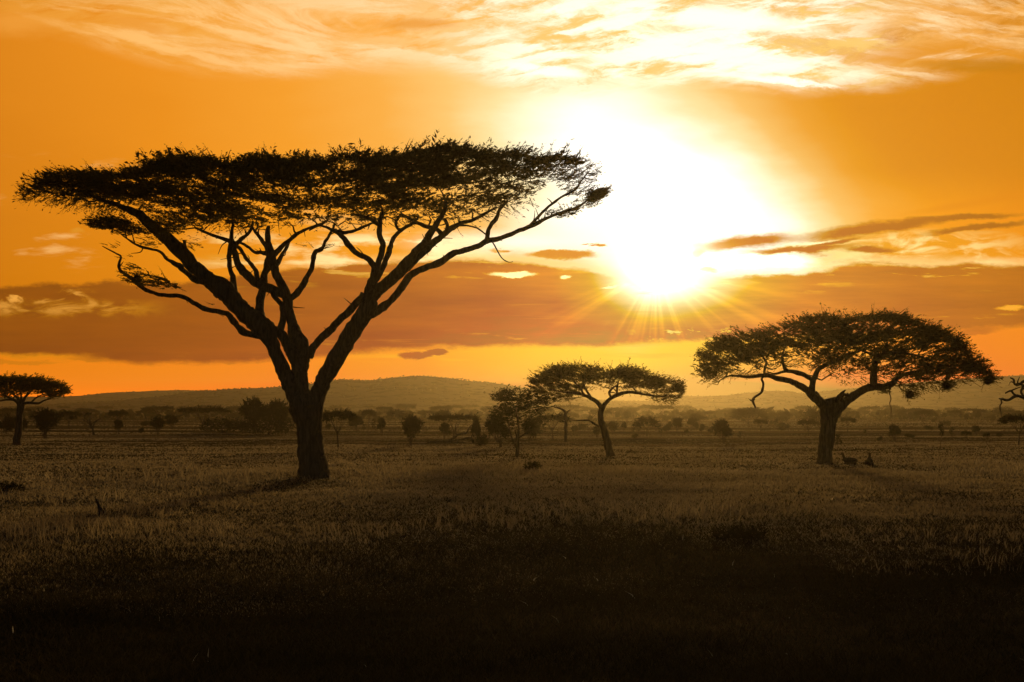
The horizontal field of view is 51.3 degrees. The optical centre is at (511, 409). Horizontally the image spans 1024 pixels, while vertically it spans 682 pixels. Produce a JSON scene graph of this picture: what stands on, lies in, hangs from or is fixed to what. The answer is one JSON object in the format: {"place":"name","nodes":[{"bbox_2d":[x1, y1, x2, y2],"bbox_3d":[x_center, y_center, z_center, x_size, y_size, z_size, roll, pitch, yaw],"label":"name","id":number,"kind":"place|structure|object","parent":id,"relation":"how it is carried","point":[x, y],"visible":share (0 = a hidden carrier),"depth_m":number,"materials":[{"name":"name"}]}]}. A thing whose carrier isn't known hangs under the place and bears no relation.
{"place":"outdoors","nodes":[
{"label":"outdoors","id":0,"kind":"place"},
{"bbox_2d":[0,390,194,406],"bbox_3d":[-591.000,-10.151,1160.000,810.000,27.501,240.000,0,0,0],"label":"hill","id":1,"kind":"structure","parent":0,"point":[116,396],"depth_m":1161.59,"materials":[{"name":"brown"}]},
{"bbox_2d":[0,376,705,413],"bbox_3d":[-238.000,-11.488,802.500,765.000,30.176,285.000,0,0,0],"label":"hill","id":2,"kind":"structure","parent":0,"point":[389,396],"depth_m":764.93,"materials":[{"name":"brown"}]},
{"bbox_2d":[0,413,1023,681],"bbox_3d":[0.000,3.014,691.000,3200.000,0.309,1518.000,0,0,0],"label":"ground","id":3,"kind":"structure","parent":0,"point":[854,431],"depth_m":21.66,"materials":[{"name":"brown plant"}]},
{"bbox_2d":[0,414,15,433],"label":"bush","id":4,"kind":"object","parent":3,"relation":"on","point":[7,424],"visible":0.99,"depth_m":127.40,"materials":[{"name":"black plant"}]},
{"bbox_2d":[0,478,26,492],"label":"shrub","id":5,"kind":"object","parent":3,"relation":"on","point":[11,486],"visible":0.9,"depth_m":38.15,"materials":[{"name":"black plant"}]},
{"bbox_2d":[0,407,30,416],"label":"acacia tree","id":6,"kind":"object","parent":3,"relation":"on","point":[10,409],"visible":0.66,"depth_m":251.36,"materials":[{"name":"brown plant"}]},
{"bbox_2d":[13,416,29,430],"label":"bush","id":7,"kind":"object","parent":3,"relation":"on","point":[24,422],"visible":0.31,"depth_m":136.53,"materials":[{"name":"black plant"}]},
{"bbox_2d":[29,406,43,411],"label":"acacia tree","id":8,"kind":"object","parent":3,"relation":"on","point":[35,408],"visible":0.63,"depth_m":420.87,"materials":[{"name":"brown plant"}]},
{"bbox_2d":[0,371,73,444],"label":"acacia tree","id":9,"kind":"object","parent":3,"relation":"on","point":[20,385],"visible":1,"depth_m":87.45,"materials":[{"name":"black plant"}]},
{"bbox_2d":[30,407,63,438],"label":"round tree","id":10,"kind":"object","parent":3,"relation":"on","point":[44,418],"visible":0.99,"depth_m":108.94,"materials":[{"name":"black plant"}]},
{"bbox_2d":[57,410,82,428],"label":"acacia tree","id":11,"kind":"object","parent":3,"relation":"on","point":[70,413],"visible":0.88,"depth_m":157.67,"materials":[{"name":"brown plant"}]},
{"bbox_2d":[76,409,97,413],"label":"acacia tree","id":12,"kind":"object","parent":3,"relation":"on","point":[87,410],"visible":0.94,"depth_m":321.50,"materials":[{"name":"brown plant"}]},
{"bbox_2d":[68,411,107,434],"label":"dead tree","id":13,"kind":"object","parent":3,"relation":"on","point":[89,423],"visible":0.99,"depth_m":124.78,"materials":[{"name":"brown wood"}]},
{"bbox_2d":[95,499,106,515],"bbox_3d":[-11.560,2.791,30.009,0.326,0.566,0.222,0,0,0],"label":"dead stump","id":14,"kind":"object","parent":3,"relation":"on","point":[99,507],"visible":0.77,"depth_m":29.98,"materials":[{"name":"brown wood"}]},
{"bbox_2d":[113,418,122,433],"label":"round tree","id":15,"kind":"object","parent":3,"relation":"on","point":[118,424],"visible":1,"depth_m":127.47,"materials":[{"name":"brown plant"}]},
{"bbox_2d":[108,409,128,419],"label":"acacia tree","id":16,"kind":"object","parent":3,"relation":"on","point":[115,413],"visible":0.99,"depth_m":175.84,"materials":[{"name":"brown plant"}]},
{"bbox_2d":[139,420,150,425],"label":"bush","id":17,"kind":"object","parent":3,"relation":"on","point":[143,423],"visible":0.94,"depth_m":186.61,"materials":[{"name":"brown plant"}]},
{"bbox_2d":[149,416,165,433],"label":"round tree","id":18,"kind":"object","parent":3,"relation":"on","point":[160,423],"visible":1,"depth_m":127.49,"materials":[{"name":"brown plant"}]},
{"bbox_2d":[140,405,174,413],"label":"acacia tree","id":19,"kind":"object","parent":3,"relation":"on","point":[153,409],"visible":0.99,"depth_m":282.43,"materials":[{"name":"brown plant"}]},
{"bbox_2d":[165,414,178,429],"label":"round tree","id":20,"kind":"object","parent":3,"relation":"on","point":[172,419],"visible":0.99,"depth_m":157.61,"materials":[{"name":"brown plant"}]},
{"bbox_2d":[172,404,231,426],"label":"acacia tree","id":21,"kind":"object","parent":3,"relation":"on","point":[207,409],"visible":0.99,"depth_m":157.16,"materials":[{"name":"brown plant"}]},
{"bbox_2d":[194,404,220,407],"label":"acacia tree","id":22,"kind":"object","parent":3,"relation":"on","point":[209,405],"visible":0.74,"depth_m":409.53,"materials":[{"name":"brown plant"}]},
{"bbox_2d":[199,416,245,432],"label":"bush","id":23,"kind":"object","parent":3,"relation":"on","point":[226,425],"visible":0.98,"depth_m":136.01,"materials":[{"name":"black plant"}]},
{"bbox_2d":[231,419,250,432],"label":"bush","id":24,"kind":"object","parent":3,"relation":"on","point":[239,427],"visible":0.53,"depth_m":136.29,"materials":[{"name":"brown plant"}]},
{"bbox_2d":[236,395,266,431],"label":"round tree","id":25,"kind":"object","parent":3,"relation":"on","point":[254,404],"visible":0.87,"depth_m":136.18,"materials":[{"name":"brown plant"}]},
{"bbox_2d":[241,414,296,434],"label":"bush","id":26,"kind":"object","parent":3,"relation":"on","point":[279,426],"visible":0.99,"depth_m":124.60,"materials":[{"name":"black plant"}]},
{"bbox_2d":[260,398,289,432],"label":"round tree","id":27,"kind":"object","parent":3,"relation":"on","point":[277,408],"visible":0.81,"depth_m":132.27,"materials":[{"name":"brown plant"}]},
{"bbox_2d":[12,130,613,478],"bbox_3d":[-9.158,-4.083,46.494,27.254,15.103,16.516,0,0,0],"label":"acacia tree","id":28,"kind":"object","parent":3,"relation":"on","point":[306,406],"visible":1,"depth_m":45.37,"materials":[{"name":"black plant"}]},
{"bbox_2d":[328,404,342,410],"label":"acacia tree","id":29,"kind":"object","parent":3,"relation":"on","point":[339,407],"visible":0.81,"depth_m":516.87,"materials":[{"name":"brown plant"}]},
{"bbox_2d":[322,408,358,447],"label":"acacia tree","id":30,"kind":"object","parent":3,"relation":"on","point":[350,415],"visible":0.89,"depth_m":81.74,"materials":[{"name":"brown plant"}]},
{"bbox_2d":[346,416,363,432],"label":"round tree","id":31,"kind":"object","parent":3,"relation":"on","point":[354,423],"visible":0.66,"depth_m":135.97,"materials":[{"name":"brown plant"}]},
{"bbox_2d":[361,409,375,427],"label":"acacia tree","id":32,"kind":"object","parent":3,"relation":"on","point":[370,412],"visible":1,"depth_m":171.07,"materials":[{"name":"brown plant"}]},
{"bbox_2d":[377,416,385,432],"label":"round tree","id":33,"kind":"object","parent":3,"relation":"on","point":[382,421],"visible":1,"depth_m":119.90,"materials":[{"name":"brown plant"}]},
{"bbox_2d":[376,405,393,419],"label":"acacia tree","id":34,"kind":"object","parent":3,"relation":"on","point":[386,408],"visible":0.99,"depth_m":312.19,"materials":[{"name":"brown plant"}]},
{"bbox_2d":[386,408,404,423],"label":"acacia tree","id":35,"kind":"object","parent":3,"relation":"on","point":[396,411],"visible":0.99,"depth_m":217.21,"materials":[{"name":"brown plant"}]},
{"bbox_2d":[396,403,415,409],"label":"acacia tree","id":36,"kind":"object","parent":3,"relation":"on","point":[404,405],"visible":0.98,"depth_m":441.85,"materials":[{"name":"brown plant"}]},
{"bbox_2d":[400,412,424,444],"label":"round tree","id":37,"kind":"object","parent":3,"relation":"on","point":[410,425],"visible":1,"depth_m":86.79,"materials":[{"name":"brown plant"}]},
{"bbox_2d":[429,405,451,410],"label":"acacia tree","id":38,"kind":"object","parent":3,"relation":"on","point":[440,407],"visible":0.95,"depth_m":353.68,"materials":[{"name":"brown plant"}]},
{"bbox_2d":[436,409,452,421],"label":"acacia tree","id":39,"kind":"object","parent":3,"relation":"on","point":[441,412],"visible":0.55,"depth_m":186.86,"materials":[{"name":"brown plant"}]},
{"bbox_2d":[438,421,451,438],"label":"round tree","id":40,"kind":"object","parent":3,"relation":"on","point":[443,427],"visible":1,"depth_m":107.00,"materials":[{"name":"brown plant"}]},
{"bbox_2d":[427,424,474,442],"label":"fallen tree","id":41,"kind":"object","parent":3,"relation":"on","point":[448,440],"visible":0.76,"depth_m":94.91,"materials":[{"name":"brown wood"}]},
{"bbox_2d":[428,412,480,436],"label":"acacia tree","id":42,"kind":"object","parent":3,"relation":"on","point":[457,417],"visible":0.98,"depth_m":106.52,"materials":[{"name":"brown plant"}]},
{"bbox_2d":[449,404,464,414],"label":"acacia tree","id":43,"kind":"object","parent":3,"relation":"on","point":[457,406],"visible":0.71,"depth_m":490.94,"materials":[{"name":"brown plant"}]},
{"bbox_2d":[470,418,480,445],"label":"round tree","id":44,"kind":"object","parent":3,"relation":"on","point":[476,427],"visible":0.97,"depth_m":88.00,"materials":[{"name":"brown plant"}]},
{"bbox_2d":[471,433,489,445],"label":"bush","id":45,"kind":"object","parent":3,"relation":"on","point":[481,440],"visible":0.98,"depth_m":85.44,"materials":[{"name":"brown plant"}]},
{"bbox_2d":[480,406,498,413],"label":"acacia tree","id":46,"kind":"object","parent":3,"relation":"on","point":[484,408],"visible":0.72,"depth_m":365.36,"materials":[{"name":"brown plant"}]},
{"bbox_2d":[483,413,513,446],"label":"round tree","id":47,"kind":"object","parent":3,"relation":"on","point":[493,427],"visible":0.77,"depth_m":83.06,"materials":[{"name":"brown plant"}]},
{"bbox_2d":[0,374,1023,420],"bbox_3d":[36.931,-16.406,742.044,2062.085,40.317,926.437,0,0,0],"label":"distant scrub","id":48,"kind":"object","parent":3,"relation":"on","point":[798,414],"visible":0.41,"depth_m":356.40,"materials":[{"name":"brown plant"}]},
{"bbox_2d":[483,385,559,456],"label":"shaggy tree","id":49,"kind":"object","parent":3,"relation":"on","point":[508,396],"visible":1,"depth_m":66.65,"materials":[{"name":"black plant"}]},
{"bbox_2d":[524,420,536,443],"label":"round tree","id":50,"kind":"object","parent":3,"relation":"on","point":[531,433],"visible":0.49,"depth_m":92.24,"materials":[{"name":"brown plant"}]},
{"bbox_2d":[523,460,541,470],"bbox_3d":[0.998,2.772,51.736,1.039,0.634,0.822,0,0,0],"label":"shrub","id":51,"kind":"object","parent":3,"relation":"on","point":[534,464],"visible":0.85,"depth_m":51.62,"materials":[{"name":"brown plant"}]},
{"bbox_2d":[520,418,546,437],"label":"bush","id":52,"kind":"object","parent":3,"relation":"on","point":[539,430],"visible":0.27,"depth_m":110.45,"materials":[{"name":"brown plant"}]},
{"bbox_2d":[532,412,571,440],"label":"acacia tree","id":53,"kind":"object","parent":3,"relation":"on","point":[559,417],"visible":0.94,"depth_m":101.12,"materials":[{"name":"brown plant"}]},
{"bbox_2d":[554,406,569,441],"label":"dead snag","id":54,"kind":"object","parent":3,"relation":"on","point":[565,426],"visible":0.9,"depth_m":97.91,"materials":[{"name":"brown wood"}]},
{"bbox_2d":[557,404,579,411],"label":"acacia tree","id":55,"kind":"object","parent":3,"relation":"on","point":[569,406],"visible":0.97,"depth_m":363.14,"materials":[{"name":"brown plant"}]},
{"bbox_2d":[571,425,580,431],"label":"bush","id":56,"kind":"object","parent":3,"relation":"on","point":[575,428],"visible":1,"depth_m":138.50,"materials":[{"name":"brown plant"}]},
{"bbox_2d":[588,408,603,416],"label":"acacia tree","id":57,"kind":"object","parent":3,"relation":"on","point":[592,411],"visible":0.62,"depth_m":278.86,"materials":[{"name":"brown plant"}]},
{"bbox_2d":[593,426,600,436],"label":"round tree","id":58,"kind":"object","parent":3,"relation":"on","point":[596,430],"visible":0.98,"depth_m":106.95,"materials":[{"name":"brown plant"}]},
{"bbox_2d":[525,357,687,456],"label":"acacia tree","id":59,"kind":"object","parent":3,"relation":"on","point":[630,376],"visible":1,"depth_m":67.18,"materials":[{"name":"black plant"}]},
{"bbox_2d":[606,421,618,434],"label":"round tree","id":60,"kind":"object","parent":3,"relation":"on","point":[612,425],"visible":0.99,"depth_m":124.83,"materials":[{"name":"brown plant"}]},
{"bbox_2d":[605,407,621,418],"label":"acacia tree","id":61,"kind":"object","parent":3,"relation":"on","point":[613,408],"visible":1,"depth_m":342.18,"materials":[{"name":"brown plant"}]},
{"bbox_2d":[623,411,630,420],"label":"round tree","id":62,"kind":"object","parent":3,"relation":"on","point":[626,414],"visible":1,"depth_m":251.69,"materials":[{"name":"brown plant"}]},
{"bbox_2d":[617,408,638,414],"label":"acacia tree","id":63,"kind":"object","parent":3,"relation":"on","point":[630,409],"visible":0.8,"depth_m":343.88,"materials":[{"name":"brown plant"}]},
{"bbox_2d":[631,416,661,435],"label":"acacia tree","id":64,"kind":"object","parent":3,"relation":"on","point":[645,420],"visible":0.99,"depth_m":117.08,"materials":[{"name":"brown plant"}]},
{"bbox_2d":[638,404,660,414],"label":"acacia tree","id":65,"kind":"object","parent":3,"relation":"on","point":[644,406],"visible":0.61,"depth_m":435.21,"materials":[{"name":"brown plant"}]},
{"bbox_2d":[649,404,675,413],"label":"acacia tree","id":66,"kind":"object","parent":3,"relation":"on","point":[667,407],"visible":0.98,"depth_m":335.57,"materials":[{"name":"brown plant"}]},
{"bbox_2d":[671,416,682,429],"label":"round tree","id":67,"kind":"object","parent":3,"relation":"on","point":[677,422],"visible":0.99,"depth_m":136.66,"materials":[{"name":"brown plant"}]},
{"bbox_2d":[674,405,693,410],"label":"acacia tree","id":68,"kind":"object","parent":3,"relation":"on","point":[688,406],"visible":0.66,"depth_m":522.32,"materials":[{"name":"brown plant"}]},
{"bbox_2d":[687,416,698,430],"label":"round tree","id":69,"kind":"object","parent":3,"relation":"on","point":[691,421],"visible":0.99,"depth_m":147.75,"materials":[{"name":"brown plant"}]},
{"bbox_2d":[710,417,733,442],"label":"round tree","id":70,"kind":"object","parent":3,"relation":"on","point":[724,429],"visible":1,"depth_m":93.66,"materials":[{"name":"brown plant"}]},
{"bbox_2d":[711,521,768,540],"bbox_3d":[5.314,2.892,24.824,1.338,0.576,0.958,0,0,24],"label":"shrub","id":71,"kind":"object","parent":3,"relation":"on","point":[745,533],"visible":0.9,"depth_m":24.77,"materials":[{"name":"black plant"}]},
{"bbox_2d":[732,407,758,421],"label":"acacia tree","id":72,"kind":"object","parent":3,"relation":"on","point":[741,409],"visible":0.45,"depth_m":243.36,"materials":[{"name":"brown plant"}]},
{"bbox_2d":[729,409,768,424],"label":"acacia tree","id":73,"kind":"object","parent":3,"relation":"on","point":[746,412],"visible":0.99,"depth_m":202.75,"materials":[{"name":"brown plant"}]},
{"bbox_2d":[753,418,767,433],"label":"acacia tree","id":74,"kind":"object","parent":3,"relation":"on","point":[758,421],"visible":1,"depth_m":130.26,"materials":[{"name":"brown plant"}]},
{"bbox_2d":[776,422,790,428],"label":"bush","id":75,"kind":"object","parent":3,"relation":"on","point":[781,424],"visible":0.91,"depth_m":158.53,"materials":[{"name":"brown plant"}]},
{"bbox_2d":[782,411,789,417],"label":"round tree","id":76,"kind":"object","parent":3,"relation":"on","point":[787,414],"visible":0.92,"depth_m":241.39,"materials":[{"name":"brown plant"}]},
{"bbox_2d":[794,405,811,413],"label":"acacia tree","id":77,"kind":"object","parent":3,"relation":"on","point":[802,407],"visible":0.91,"depth_m":434.66,"materials":[{"name":"brown plant"}]},
{"bbox_2d":[797,419,820,435],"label":"acacia tree","id":78,"kind":"object","parent":3,"relation":"on","point":[803,422],"visible":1,"depth_m":119.66,"materials":[{"name":"brown plant"}]},
{"bbox_2d":[801,405,820,425],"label":"bush","id":79,"kind":"object","parent":3,"relation":"on","point":[813,412],"visible":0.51,"depth_m":187.32,"materials":[{"name":"brown plant"}]},
{"bbox_2d":[835,433,842,444],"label":"sapling","id":80,"kind":"object","parent":3,"relation":"on","point":[840,442],"visible":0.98,"depth_m":77.90,"materials":[{"name":"brown plant"}]},
{"bbox_2d":[691,302,1003,463],"bbox_3d":[18.778,-1.443,59.047,18.582,9.316,12.624,0,0,0],"label":"acacia tree","id":81,"kind":"object","parent":3,"relation":"on","point":[832,409],"visible":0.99,"depth_m":57.31,"materials":[{"name":"black plant"}]},
{"bbox_2d":[904,389,913,398],"bbox_3d":[21.605,-0.821,57.991,0.632,0.640,0.596,0,0,15],"label":"bird nest","id":82,"kind":"object","parent":81,"relation":"hanging from","point":[910,394],"visible":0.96,"depth_m":57.88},
{"bbox_2d":[940,381,951,389],"bbox_3d":[23.621,-1.275,58.008,0.744,0.663,0.755,0,0,0],"label":"bird nest","id":83,"kind":"object","parent":81,"relation":"hanging from","point":[945,386],"visible":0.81,"depth_m":57.88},
{"bbox_2d":[839,416,856,431],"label":"acacia tree","id":84,"kind":"object","parent":3,"relation":"on","point":[852,420],"visible":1,"depth_m":139.31,"materials":[{"name":"brown plant"}]},
{"bbox_2d":[840,450,857,463],"bbox_3d":[18.403,2.632,58.261,0.947,0.779,0.430,0,0,12],"label":"resting antelope","id":85,"kind":"object","parent":3,"relation":"on","point":[850,460],"visible":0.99,"depth_m":58.15,"materials":[{"name":"brown fur"}]},
{"bbox_2d":[865,452,873,465],"bbox_3d":[19.157,2.607,57.208,0.458,0.824,1.003,0,0,17],"label":"resting antelope","id":86,"kind":"object","parent":3,"relation":"on","point":[869,460],"visible":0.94,"depth_m":56.92,"materials":[{"name":"black fur"}]},
{"bbox_2d":[861,405,879,416],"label":"acacia tree","id":87,"kind":"object","parent":3,"relation":"on","point":[868,408],"visible":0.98,"depth_m":402.01,"materials":[{"name":"brown plant"}]},
{"bbox_2d":[887,423,901,440],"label":"round tree","id":88,"kind":"object","parent":3,"relation":"on","point":[894,430],"visible":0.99,"depth_m":96.68,"materials":[{"name":"brown plant"}]},
{"bbox_2d":[900,409,906,419],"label":"round tree","id":89,"kind":"object","parent":3,"relation":"on","point":[903,412],"visible":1,"depth_m":283.99,"materials":[{"name":"brown plant"}]},
{"bbox_2d":[897,408,916,415],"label":"acacia tree","id":90,"kind":"object","parent":3,"relation":"on","point":[910,409],"visible":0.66,"depth_m":317.30,"materials":[{"name":"brown plant"}]},
{"bbox_2d":[913,409,931,422],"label":"acacia tree","id":91,"kind":"object","parent":3,"relation":"on","point":[917,412],"visible":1,"depth_m":225.49,"materials":[{"name":"brown plant"}]},
{"bbox_2d":[914,409,938,421],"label":"acacia tree","id":92,"kind":"object","parent":3,"relation":"on","point":[933,414],"visible":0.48,"depth_m":257.14,"materials":[{"name":"brown plant"}]},
{"bbox_2d":[938,420,943,449],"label":"sapling","id":93,"kind":"object","parent":3,"relation":"on","point":[941,429],"visible":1,"depth_m":76.92,"materials":[{"name":"brown plant"}]},
{"bbox_2d":[941,407,959,411],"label":"acacia tree","id":94,"kind":"object","parent":3,"relation":"on","point":[948,409],"visible":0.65,"depth_m":472.05,"materials":[{"name":"brown plant"}]},
{"bbox_2d":[947,410,961,418],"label":"acacia tree","id":95,"kind":"object","parent":3,"relation":"on","point":[953,411],"visible":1,"depth_m":260.91,"materials":[{"name":"brown plant"}]},
{"bbox_2d":[960,430,971,437],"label":"acacia tree","id":96,"kind":"object","parent":3,"relation":"on","point":[966,432],"visible":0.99,"depth_m":93.66,"materials":[{"name":"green plant"}]},
{"bbox_2d":[960,407,978,415],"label":"acacia tree","id":97,"kind":"object","parent":3,"relation":"on","point":[968,409],"visible":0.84,"depth_m":324.00,"materials":[{"name":"brown plant"}]},
{"bbox_2d":[971,425,980,434],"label":"round tree","id":98,"kind":"object","parent":3,"relation":"on","point":[976,429],"visible":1,"depth_m":119.92,"materials":[{"name":"brown plant"}]},
{"bbox_2d":[997,413,1023,444],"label":"acacia tree","id":99,"kind":"object","parent":3,"relation":"on","point":[1010,417],"visible":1,"depth_m":88.18,"materials":[{"name":"black plant"}]},
{"bbox_2d":[999,377,1023,416],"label":"dead tree","id":100,"kind":"object","parent":3,"relation":"on","point":[1021,396],"visible":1,"depth_m":71.94,"materials":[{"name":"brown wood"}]},
{"bbox_2d":[0,0,1023,400],"label":"sky","id":101,"kind":"structure","parent":0,"point":[767,160],"materials":[{"name":"orange"}]},
{"bbox_2d":[601,391,946,412],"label":"hill","id":102,"kind":"structure","parent":0,"point":[718,402],"depth_m":945.08,"materials":[{"name":"brown"}]},
{"bbox_2d":[818,375,1023,412],"bbox_3d":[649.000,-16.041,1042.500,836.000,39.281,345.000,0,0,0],"label":"hill","id":103,"kind":"structure","parent":0,"point":[981,398],"depth_m":990.29,"materials":[{"name":"brown"}]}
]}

